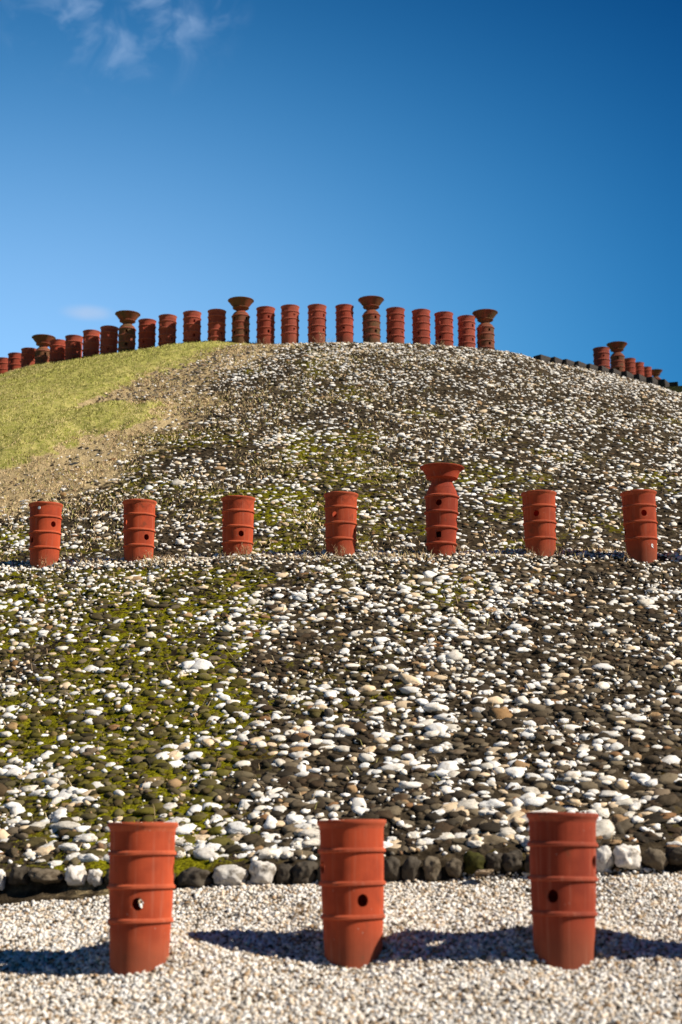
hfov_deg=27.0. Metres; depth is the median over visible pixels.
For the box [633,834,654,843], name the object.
cobble
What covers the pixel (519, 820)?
cobble
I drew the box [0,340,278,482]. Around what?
turf
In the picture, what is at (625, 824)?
cobble
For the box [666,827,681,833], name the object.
cobble
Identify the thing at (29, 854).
cobble
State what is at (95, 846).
cobble
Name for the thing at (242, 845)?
cobble
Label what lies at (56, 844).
cobble
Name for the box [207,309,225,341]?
cylinder haniwa
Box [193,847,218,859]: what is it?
cobble
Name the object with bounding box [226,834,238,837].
cobble
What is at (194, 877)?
boulder
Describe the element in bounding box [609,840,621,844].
cobble
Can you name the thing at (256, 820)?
cobble
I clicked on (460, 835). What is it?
cobble
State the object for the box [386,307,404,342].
cylinder haniwa
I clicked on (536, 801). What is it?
cobble
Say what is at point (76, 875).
boulder
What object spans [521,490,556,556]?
cylinder haniwa
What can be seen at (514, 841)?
cobble
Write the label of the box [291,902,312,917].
dry weed
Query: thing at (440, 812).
cobble
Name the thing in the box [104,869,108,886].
boulder
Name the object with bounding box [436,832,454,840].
cobble
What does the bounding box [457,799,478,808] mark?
cobble
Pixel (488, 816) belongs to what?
cobble
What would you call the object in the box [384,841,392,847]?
cobble
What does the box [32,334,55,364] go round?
funnel haniwa
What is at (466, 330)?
cylinder haniwa
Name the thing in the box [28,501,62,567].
cylinder haniwa
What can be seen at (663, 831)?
cobble
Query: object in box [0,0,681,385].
sky
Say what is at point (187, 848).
cobble
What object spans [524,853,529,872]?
boulder
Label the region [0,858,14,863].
cobble
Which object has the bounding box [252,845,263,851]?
cobble
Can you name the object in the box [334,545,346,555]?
dry weed
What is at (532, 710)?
cobbles
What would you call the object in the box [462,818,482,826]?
cobble
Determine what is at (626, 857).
boulder
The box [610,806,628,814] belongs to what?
cobble
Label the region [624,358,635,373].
cylinder haniwa
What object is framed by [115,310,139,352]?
funnel haniwa
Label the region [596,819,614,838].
cobble
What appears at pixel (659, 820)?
cobble
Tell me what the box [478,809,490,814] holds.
cobble
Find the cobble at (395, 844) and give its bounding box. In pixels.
[388,839,400,847]
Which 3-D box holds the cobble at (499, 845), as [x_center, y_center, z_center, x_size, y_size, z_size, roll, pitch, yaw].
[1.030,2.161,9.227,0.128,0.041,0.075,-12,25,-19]
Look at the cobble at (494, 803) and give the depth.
9.71 m
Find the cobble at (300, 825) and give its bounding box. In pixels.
[294,822,310,827]
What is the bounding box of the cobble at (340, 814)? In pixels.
[336,811,349,817]
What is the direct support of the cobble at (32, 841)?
on the mound
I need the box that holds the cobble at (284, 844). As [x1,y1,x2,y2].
[277,842,289,846]
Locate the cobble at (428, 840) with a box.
[422,837,433,843]
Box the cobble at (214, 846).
[203,843,221,850]
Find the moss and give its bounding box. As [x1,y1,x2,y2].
[0,396,675,865]
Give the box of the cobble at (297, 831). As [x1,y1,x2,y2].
[294,828,303,834]
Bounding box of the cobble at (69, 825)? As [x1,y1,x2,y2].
[53,821,80,829]
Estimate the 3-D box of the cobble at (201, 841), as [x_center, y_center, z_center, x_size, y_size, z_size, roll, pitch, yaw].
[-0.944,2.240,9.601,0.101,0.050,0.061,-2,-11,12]
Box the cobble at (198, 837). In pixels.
[192,834,209,840]
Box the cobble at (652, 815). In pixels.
[643,812,663,818]
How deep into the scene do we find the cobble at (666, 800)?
9.66 m
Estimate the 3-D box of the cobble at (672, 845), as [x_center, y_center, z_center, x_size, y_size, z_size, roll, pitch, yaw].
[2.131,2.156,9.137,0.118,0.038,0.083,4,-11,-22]
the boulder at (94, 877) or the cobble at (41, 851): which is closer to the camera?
the boulder at (94, 877)
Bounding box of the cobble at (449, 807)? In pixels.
[438,802,457,811]
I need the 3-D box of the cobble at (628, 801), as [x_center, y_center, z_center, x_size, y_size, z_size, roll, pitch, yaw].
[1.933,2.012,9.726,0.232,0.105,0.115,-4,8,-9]
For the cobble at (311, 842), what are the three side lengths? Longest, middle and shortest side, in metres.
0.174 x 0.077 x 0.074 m
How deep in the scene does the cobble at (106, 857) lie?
9.51 m
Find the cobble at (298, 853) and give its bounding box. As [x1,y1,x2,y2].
[294,849,313,858]
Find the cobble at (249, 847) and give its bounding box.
[242,845,253,850]
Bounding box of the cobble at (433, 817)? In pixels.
[425,812,443,823]
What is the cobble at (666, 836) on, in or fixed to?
on the mound
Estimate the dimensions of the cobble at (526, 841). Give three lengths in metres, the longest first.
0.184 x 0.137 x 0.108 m
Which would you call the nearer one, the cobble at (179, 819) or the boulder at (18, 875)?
the boulder at (18, 875)
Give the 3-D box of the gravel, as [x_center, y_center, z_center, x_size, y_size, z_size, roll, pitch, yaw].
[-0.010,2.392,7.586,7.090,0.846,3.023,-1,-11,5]
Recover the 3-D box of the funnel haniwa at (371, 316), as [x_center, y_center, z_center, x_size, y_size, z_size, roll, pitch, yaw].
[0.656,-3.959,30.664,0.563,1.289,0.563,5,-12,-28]
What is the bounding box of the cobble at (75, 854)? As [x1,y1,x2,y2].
[64,852,79,860]
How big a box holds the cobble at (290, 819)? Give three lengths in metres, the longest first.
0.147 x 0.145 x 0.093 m
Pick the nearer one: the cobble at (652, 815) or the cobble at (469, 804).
the cobble at (652, 815)
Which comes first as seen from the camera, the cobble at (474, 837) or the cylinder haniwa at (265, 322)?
the cobble at (474, 837)
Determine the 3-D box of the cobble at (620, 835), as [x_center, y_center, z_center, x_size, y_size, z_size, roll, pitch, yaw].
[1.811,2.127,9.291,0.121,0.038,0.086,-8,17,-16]
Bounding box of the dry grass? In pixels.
[0,341,681,860]
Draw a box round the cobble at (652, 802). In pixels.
[645,800,661,807]
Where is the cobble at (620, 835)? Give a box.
[613,834,625,838]
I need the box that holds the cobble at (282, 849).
[275,844,294,852]
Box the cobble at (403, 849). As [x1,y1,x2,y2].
[397,846,407,852]
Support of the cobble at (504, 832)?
on the mound
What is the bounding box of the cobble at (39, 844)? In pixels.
[32,840,47,848]
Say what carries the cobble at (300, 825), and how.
on the mound
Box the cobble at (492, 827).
[477,822,507,833]
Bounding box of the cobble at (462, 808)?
[451,806,468,815]
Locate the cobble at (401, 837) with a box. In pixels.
[397,834,409,840]
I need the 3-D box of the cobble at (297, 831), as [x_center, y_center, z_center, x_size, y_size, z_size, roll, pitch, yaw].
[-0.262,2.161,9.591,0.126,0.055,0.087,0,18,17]
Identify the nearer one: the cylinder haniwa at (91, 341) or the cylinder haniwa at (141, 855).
the cylinder haniwa at (141, 855)
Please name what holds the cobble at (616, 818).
on the mound
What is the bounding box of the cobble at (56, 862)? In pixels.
[47,860,62,865]
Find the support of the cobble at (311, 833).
on the mound
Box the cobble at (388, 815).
[374,810,395,821]
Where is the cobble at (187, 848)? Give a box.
[183,845,194,850]
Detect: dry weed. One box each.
[237,542,251,554]
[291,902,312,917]
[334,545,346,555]
[525,548,535,556]
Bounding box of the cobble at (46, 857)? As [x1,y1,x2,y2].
[32,854,53,861]
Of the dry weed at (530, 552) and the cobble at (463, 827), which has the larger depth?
the dry weed at (530, 552)
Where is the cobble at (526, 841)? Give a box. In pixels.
[521,836,528,847]
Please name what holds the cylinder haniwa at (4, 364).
on the turf
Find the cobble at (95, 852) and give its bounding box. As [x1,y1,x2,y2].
[84,849,105,856]
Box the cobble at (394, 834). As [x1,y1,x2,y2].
[390,832,403,836]
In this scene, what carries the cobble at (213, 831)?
on the mound
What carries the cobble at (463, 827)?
on the mound
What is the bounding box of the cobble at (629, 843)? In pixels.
[619,841,633,845]
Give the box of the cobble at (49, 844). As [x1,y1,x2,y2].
[39,842,53,847]
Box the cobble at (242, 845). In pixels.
[238,843,246,850]
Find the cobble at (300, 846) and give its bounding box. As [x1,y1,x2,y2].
[291,843,304,849]
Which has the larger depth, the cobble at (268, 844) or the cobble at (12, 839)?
the cobble at (12, 839)
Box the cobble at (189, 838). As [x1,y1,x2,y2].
[180,835,196,845]
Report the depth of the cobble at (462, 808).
9.67 m
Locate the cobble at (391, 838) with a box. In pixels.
[386,836,396,840]
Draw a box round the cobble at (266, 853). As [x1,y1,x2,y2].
[252,848,281,858]
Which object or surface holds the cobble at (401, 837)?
on the mound
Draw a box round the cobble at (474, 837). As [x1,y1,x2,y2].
[466,834,481,844]
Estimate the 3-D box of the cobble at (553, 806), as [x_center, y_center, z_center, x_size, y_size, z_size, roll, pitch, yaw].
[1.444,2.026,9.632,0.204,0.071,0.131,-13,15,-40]
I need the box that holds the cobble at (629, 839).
[626,837,637,841]
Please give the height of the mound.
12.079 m
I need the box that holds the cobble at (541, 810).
[521,808,557,822]
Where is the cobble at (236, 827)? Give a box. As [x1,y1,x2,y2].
[227,821,250,834]
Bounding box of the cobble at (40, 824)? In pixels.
[29,821,49,828]
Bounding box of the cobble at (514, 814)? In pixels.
[506,811,524,820]
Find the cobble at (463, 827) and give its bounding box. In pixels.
[456,824,471,831]
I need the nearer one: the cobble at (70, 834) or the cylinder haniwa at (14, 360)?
the cobble at (70, 834)
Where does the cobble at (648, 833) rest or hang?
on the mound
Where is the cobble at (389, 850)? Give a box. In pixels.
[384,847,398,854]
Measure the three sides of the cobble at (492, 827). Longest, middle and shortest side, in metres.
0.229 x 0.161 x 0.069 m
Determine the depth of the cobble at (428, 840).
9.30 m
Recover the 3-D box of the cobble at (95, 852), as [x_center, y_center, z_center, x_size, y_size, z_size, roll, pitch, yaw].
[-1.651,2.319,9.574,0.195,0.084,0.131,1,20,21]
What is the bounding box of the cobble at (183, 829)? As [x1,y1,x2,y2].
[175,823,196,834]
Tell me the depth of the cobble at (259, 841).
9.48 m
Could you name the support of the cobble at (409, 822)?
on the mound
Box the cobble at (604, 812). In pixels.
[594,807,609,817]
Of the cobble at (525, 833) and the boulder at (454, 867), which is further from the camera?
the cobble at (525, 833)
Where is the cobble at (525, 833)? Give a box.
[520,830,528,836]
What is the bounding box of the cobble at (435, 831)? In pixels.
[427,829,440,833]
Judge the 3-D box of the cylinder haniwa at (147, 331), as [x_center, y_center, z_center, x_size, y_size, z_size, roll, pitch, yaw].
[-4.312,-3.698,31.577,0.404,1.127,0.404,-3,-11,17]
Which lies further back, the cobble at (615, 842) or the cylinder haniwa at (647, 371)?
the cylinder haniwa at (647, 371)
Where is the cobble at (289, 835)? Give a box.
[283,832,294,837]
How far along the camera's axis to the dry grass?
21.24 m
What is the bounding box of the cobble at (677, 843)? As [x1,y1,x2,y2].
[666,841,681,845]
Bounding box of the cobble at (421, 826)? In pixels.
[414,824,429,828]
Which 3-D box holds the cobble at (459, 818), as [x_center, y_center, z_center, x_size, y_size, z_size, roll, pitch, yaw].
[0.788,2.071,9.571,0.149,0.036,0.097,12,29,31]
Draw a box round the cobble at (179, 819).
[165,817,189,824]
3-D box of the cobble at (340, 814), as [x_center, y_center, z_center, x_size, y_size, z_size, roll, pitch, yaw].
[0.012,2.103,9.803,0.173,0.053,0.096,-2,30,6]
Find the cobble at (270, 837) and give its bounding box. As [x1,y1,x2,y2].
[261,833,280,841]
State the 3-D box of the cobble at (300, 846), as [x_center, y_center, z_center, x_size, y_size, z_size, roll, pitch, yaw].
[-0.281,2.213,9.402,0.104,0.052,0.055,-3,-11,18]
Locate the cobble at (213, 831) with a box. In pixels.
[208,825,222,835]
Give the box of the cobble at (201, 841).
[194,840,207,844]
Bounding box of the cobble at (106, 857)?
[103,854,109,861]
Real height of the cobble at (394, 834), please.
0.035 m
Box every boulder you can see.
[0,869,5,889]
[8,865,29,884]
[28,868,63,883]
[65,865,86,885]
[87,869,102,886]
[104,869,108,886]
[177,867,211,886]
[212,865,248,885]
[249,860,275,885]
[276,864,292,884]
[292,861,317,884]
[317,865,320,881]
[384,856,401,879]
[401,856,421,881]
[422,856,441,881]
[445,858,463,877]
[463,851,485,873]
[474,869,493,873]
[485,853,501,872]
[502,850,523,871]
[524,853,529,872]
[596,845,614,872]
[613,844,641,869]
[641,847,668,869]
[665,846,681,865]
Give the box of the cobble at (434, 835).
[427,831,445,838]
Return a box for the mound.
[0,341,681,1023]
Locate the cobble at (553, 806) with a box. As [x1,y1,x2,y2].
[545,803,565,811]
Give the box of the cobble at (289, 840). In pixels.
[282,838,292,843]
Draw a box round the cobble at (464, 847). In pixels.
[459,845,470,850]
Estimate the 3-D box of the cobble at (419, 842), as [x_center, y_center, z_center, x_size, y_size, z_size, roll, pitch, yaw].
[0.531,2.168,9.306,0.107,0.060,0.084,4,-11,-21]
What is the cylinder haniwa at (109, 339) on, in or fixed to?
on the turf
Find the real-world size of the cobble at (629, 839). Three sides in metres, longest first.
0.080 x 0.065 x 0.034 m
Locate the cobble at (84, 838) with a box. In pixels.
[72,833,94,842]
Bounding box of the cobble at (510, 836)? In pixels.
[505,834,514,839]
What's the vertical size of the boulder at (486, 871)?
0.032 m
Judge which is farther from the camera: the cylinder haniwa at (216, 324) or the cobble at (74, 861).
the cylinder haniwa at (216, 324)
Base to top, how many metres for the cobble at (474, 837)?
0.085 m
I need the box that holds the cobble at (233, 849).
[225,844,240,854]
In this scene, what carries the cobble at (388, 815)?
on the mound
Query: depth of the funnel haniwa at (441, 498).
15.38 m
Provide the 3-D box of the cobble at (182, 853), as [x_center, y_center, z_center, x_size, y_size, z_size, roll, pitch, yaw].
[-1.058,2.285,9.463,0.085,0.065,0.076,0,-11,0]
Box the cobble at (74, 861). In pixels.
[68,857,80,865]
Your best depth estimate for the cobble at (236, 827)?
9.70 m
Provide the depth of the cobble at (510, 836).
9.30 m
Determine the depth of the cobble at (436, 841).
9.28 m
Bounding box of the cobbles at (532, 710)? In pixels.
[0,342,681,861]
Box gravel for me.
[0,867,681,1023]
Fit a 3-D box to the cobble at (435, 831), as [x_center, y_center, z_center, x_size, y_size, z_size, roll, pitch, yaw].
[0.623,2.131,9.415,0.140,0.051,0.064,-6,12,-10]
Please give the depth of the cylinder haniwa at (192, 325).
31.05 m
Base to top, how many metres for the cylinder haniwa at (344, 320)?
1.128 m
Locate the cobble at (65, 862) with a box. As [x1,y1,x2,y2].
[62,860,69,864]
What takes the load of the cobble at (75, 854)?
on the mound
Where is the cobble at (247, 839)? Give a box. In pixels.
[238,833,260,844]
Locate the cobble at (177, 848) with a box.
[175,846,184,851]
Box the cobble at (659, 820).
[645,816,669,823]
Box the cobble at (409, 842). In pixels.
[405,838,416,846]
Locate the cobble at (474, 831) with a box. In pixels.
[466,828,480,834]
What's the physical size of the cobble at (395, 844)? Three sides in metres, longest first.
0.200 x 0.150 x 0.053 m
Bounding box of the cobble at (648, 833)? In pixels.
[642,831,656,836]
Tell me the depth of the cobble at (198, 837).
9.66 m
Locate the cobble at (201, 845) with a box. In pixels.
[195,843,204,847]
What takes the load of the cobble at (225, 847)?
on the mound
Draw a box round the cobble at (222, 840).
[206,837,230,844]
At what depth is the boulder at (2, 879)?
9.33 m
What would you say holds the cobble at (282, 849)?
on the mound
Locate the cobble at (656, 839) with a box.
[648,836,661,842]
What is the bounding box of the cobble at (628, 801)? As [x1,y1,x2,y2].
[613,798,633,805]
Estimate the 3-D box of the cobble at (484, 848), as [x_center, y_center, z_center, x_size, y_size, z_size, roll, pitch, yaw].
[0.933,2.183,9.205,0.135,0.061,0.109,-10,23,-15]
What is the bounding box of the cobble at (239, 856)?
[236,851,251,858]
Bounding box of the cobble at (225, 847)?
[217,845,232,854]
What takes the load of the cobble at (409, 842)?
on the mound
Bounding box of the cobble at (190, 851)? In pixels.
[186,848,196,855]
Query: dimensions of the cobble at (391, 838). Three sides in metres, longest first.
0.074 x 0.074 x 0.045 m
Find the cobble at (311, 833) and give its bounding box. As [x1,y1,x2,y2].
[298,828,319,838]
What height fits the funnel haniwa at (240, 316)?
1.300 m
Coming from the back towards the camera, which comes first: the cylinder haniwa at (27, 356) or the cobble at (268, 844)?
the cylinder haniwa at (27, 356)
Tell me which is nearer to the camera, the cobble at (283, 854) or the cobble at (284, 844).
the cobble at (283, 854)
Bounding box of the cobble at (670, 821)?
[667,819,676,823]
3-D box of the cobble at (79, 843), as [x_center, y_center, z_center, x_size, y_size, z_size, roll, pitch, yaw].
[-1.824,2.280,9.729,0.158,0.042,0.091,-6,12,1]
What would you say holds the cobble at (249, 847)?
on the mound
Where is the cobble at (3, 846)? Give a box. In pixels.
[0,843,9,849]
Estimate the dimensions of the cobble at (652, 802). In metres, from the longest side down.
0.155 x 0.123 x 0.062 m
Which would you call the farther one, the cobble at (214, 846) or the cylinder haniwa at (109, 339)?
the cylinder haniwa at (109, 339)
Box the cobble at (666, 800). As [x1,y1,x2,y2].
[654,794,679,806]
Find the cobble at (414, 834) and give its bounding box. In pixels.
[407,831,421,837]
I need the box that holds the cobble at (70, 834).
[64,831,81,838]
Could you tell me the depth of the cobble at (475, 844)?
9.21 m
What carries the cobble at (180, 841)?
on the mound
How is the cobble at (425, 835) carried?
on the mound
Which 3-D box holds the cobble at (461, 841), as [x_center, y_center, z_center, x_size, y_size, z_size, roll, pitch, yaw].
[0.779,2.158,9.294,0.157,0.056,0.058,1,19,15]
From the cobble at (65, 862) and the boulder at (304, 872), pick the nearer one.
the boulder at (304, 872)
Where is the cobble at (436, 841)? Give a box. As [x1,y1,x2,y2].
[433,839,441,843]
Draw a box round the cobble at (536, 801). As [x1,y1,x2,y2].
[522,797,546,806]
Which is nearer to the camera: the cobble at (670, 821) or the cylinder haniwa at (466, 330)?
the cobble at (670, 821)
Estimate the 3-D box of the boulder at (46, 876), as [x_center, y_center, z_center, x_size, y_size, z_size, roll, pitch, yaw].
[-1.927,2.384,9.309,0.230,0.104,0.198,-7,-12,32]
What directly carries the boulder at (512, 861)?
on the mound
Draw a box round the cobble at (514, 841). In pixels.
[510,839,518,843]
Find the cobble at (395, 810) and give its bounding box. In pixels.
[377,805,401,815]
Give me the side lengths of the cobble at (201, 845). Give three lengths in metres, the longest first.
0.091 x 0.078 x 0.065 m
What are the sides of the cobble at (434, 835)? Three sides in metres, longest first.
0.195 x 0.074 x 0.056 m
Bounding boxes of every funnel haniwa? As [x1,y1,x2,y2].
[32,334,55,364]
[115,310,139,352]
[228,296,253,342]
[358,295,383,342]
[420,463,463,555]
[472,309,497,349]
[606,341,626,370]
[652,369,662,379]
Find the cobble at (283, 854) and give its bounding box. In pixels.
[280,851,293,858]
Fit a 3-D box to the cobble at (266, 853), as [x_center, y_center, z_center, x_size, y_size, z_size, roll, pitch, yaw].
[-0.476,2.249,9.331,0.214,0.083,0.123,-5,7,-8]
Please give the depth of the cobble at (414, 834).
9.39 m
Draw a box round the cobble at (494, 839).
[481,834,507,845]
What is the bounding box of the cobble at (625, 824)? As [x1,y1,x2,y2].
[613,819,633,830]
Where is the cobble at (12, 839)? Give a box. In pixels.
[7,837,17,841]
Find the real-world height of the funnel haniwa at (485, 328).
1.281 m
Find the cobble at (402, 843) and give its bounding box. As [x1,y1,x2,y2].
[397,840,405,846]
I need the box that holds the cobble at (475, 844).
[467,840,483,847]
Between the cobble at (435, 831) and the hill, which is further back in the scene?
the hill
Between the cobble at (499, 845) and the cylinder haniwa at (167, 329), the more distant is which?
the cylinder haniwa at (167, 329)
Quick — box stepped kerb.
[533,354,677,386]
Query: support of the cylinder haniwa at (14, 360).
on the turf
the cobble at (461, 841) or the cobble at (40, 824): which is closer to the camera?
the cobble at (461, 841)
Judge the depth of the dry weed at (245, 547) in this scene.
15.57 m
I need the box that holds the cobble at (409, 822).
[392,820,414,825]
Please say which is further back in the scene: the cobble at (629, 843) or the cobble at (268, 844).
the cobble at (268, 844)
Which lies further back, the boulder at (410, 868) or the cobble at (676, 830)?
the cobble at (676, 830)
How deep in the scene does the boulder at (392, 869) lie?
8.99 m
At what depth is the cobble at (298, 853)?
9.31 m
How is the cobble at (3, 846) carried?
on the mound
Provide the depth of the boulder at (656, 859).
8.89 m
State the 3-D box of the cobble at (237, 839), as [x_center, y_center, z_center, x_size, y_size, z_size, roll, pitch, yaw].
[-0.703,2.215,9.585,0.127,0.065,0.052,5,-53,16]
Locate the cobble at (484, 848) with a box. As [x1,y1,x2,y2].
[478,844,493,853]
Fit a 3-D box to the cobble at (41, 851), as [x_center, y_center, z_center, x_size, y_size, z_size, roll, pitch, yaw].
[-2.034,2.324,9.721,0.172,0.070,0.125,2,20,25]
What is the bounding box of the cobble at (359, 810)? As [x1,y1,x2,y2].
[352,806,369,815]
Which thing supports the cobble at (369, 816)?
on the mound
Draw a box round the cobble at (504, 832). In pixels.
[495,827,515,836]
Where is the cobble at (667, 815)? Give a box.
[660,812,675,818]
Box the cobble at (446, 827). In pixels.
[429,820,453,831]
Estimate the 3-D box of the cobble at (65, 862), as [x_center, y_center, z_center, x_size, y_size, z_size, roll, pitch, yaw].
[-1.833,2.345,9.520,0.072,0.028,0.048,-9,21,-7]
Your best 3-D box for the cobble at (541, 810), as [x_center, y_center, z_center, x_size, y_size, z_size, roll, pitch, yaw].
[1.324,2.053,9.536,0.266,0.094,0.166,2,34,7]
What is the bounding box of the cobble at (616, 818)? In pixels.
[609,814,627,823]
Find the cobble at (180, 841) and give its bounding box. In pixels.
[175,837,184,844]
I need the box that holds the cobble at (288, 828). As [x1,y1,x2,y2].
[282,823,298,832]
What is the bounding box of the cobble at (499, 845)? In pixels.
[494,842,508,847]
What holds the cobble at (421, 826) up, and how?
on the mound
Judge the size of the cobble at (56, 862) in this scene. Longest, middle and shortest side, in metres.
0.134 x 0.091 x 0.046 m
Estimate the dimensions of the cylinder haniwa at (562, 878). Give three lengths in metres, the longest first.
0.983 x 0.386 x 0.386 m
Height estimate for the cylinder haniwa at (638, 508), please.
0.983 m
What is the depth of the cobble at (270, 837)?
9.54 m
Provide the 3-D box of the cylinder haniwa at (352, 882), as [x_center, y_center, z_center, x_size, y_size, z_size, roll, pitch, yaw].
[0.065,2.181,7.747,0.386,0.983,0.386,4,-14,-18]
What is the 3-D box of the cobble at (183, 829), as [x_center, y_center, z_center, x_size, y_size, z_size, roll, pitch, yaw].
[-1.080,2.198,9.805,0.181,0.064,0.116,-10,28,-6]
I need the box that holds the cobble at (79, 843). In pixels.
[69,841,82,847]
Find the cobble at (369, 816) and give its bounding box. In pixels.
[357,813,379,818]
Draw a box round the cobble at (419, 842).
[415,839,425,845]
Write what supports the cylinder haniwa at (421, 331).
on the mound
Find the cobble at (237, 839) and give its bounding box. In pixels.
[230,836,241,841]
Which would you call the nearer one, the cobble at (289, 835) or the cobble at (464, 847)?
the cobble at (464, 847)
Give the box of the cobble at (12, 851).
[5,847,17,857]
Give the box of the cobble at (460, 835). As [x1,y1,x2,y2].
[454,832,466,837]
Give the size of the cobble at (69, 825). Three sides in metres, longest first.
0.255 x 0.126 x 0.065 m
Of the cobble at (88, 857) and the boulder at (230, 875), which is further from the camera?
the cobble at (88, 857)
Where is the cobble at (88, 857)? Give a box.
[78,854,98,861]
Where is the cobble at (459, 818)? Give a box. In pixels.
[447,815,466,823]
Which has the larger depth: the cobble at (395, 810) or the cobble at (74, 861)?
the cobble at (395, 810)
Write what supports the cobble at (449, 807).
on the mound
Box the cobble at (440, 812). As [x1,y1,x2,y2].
[431,809,444,815]
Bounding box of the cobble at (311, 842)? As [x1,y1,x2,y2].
[301,838,319,847]
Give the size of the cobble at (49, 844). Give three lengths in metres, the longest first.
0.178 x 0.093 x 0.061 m
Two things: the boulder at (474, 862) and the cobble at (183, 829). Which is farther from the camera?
the cobble at (183, 829)
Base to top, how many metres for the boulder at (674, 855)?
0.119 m
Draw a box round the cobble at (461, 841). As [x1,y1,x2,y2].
[451,837,466,844]
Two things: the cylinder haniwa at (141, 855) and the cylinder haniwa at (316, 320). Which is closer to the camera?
the cylinder haniwa at (141, 855)
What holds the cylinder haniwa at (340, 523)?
on the mound
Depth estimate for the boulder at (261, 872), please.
9.05 m
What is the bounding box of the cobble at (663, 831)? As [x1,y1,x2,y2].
[656,829,668,833]
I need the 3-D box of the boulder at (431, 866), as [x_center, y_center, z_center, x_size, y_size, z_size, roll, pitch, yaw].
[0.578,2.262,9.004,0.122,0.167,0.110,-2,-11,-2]
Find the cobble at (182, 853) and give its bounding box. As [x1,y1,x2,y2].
[177,850,186,855]
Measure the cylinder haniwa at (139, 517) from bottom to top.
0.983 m
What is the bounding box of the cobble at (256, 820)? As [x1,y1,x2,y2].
[248,818,265,823]
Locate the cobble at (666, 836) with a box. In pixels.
[662,834,673,838]
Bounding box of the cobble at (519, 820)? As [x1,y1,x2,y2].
[508,816,524,824]
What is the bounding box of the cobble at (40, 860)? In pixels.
[35,859,45,862]
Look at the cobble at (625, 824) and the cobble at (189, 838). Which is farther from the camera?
the cobble at (189, 838)
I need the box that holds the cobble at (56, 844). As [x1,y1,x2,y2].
[53,841,61,847]
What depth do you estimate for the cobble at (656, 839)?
9.22 m
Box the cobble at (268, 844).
[263,842,275,847]
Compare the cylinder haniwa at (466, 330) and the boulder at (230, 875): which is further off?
the cylinder haniwa at (466, 330)
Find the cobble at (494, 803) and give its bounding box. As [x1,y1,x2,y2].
[479,799,504,807]
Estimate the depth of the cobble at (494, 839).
9.24 m
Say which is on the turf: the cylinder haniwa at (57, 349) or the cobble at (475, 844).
the cylinder haniwa at (57, 349)
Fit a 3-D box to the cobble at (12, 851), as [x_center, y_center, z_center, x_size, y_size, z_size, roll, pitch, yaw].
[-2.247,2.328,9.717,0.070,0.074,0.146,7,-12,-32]
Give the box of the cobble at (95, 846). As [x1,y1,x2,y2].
[87,843,106,849]
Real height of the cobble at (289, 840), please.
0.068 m
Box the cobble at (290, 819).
[284,814,303,824]
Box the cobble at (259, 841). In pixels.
[249,837,265,846]
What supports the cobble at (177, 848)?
on the mound
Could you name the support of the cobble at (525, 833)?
on the mound
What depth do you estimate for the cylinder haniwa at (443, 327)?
30.78 m
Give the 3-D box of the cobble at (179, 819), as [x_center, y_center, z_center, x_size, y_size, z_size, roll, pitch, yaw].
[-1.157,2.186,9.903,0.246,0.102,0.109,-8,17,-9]
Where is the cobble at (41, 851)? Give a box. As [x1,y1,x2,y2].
[33,845,54,855]
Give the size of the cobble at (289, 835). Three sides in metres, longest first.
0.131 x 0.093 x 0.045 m
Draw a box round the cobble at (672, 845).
[663,844,679,848]
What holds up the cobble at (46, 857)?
on the mound
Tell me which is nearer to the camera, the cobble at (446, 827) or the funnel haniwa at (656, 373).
the cobble at (446, 827)
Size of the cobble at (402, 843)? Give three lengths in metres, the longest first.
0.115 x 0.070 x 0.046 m
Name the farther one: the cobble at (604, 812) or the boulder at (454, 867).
the cobble at (604, 812)
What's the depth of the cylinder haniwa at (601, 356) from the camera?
33.80 m
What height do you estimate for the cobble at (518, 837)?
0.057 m
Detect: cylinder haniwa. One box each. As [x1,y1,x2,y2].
[0,357,7,373]
[8,352,20,370]
[20,347,35,368]
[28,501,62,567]
[49,339,65,362]
[64,335,82,359]
[82,329,100,357]
[99,325,118,354]
[107,822,177,975]
[122,499,156,561]
[138,318,155,348]
[158,314,176,346]
[183,310,201,342]
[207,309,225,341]
[221,495,255,555]
[256,306,274,344]
[281,304,299,343]
[307,304,326,342]
[317,819,385,968]
[324,491,357,555]
[335,304,353,342]
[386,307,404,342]
[412,309,430,344]
[434,311,453,345]
[457,315,475,347]
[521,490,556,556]
[526,812,598,970]
[593,347,610,368]
[620,489,657,562]
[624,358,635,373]
[635,362,644,375]
[644,366,651,376]
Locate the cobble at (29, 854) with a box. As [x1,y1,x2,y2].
[22,851,36,857]
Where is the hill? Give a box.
[664,386,681,392]
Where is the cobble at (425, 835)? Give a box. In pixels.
[420,833,430,838]
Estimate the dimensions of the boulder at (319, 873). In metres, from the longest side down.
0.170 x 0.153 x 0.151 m
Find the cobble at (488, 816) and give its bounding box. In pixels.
[478,814,494,818]
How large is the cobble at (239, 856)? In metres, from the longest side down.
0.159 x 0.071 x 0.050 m
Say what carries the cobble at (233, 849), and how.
on the mound
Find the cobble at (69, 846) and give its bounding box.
[58,843,77,850]
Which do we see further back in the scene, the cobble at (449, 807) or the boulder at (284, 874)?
the cobble at (449, 807)
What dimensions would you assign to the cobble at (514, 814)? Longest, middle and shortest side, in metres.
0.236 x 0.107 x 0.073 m
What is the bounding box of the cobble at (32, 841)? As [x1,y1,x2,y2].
[19,837,45,846]
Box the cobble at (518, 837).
[514,835,525,841]
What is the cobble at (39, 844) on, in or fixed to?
on the mound
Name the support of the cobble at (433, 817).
on the mound

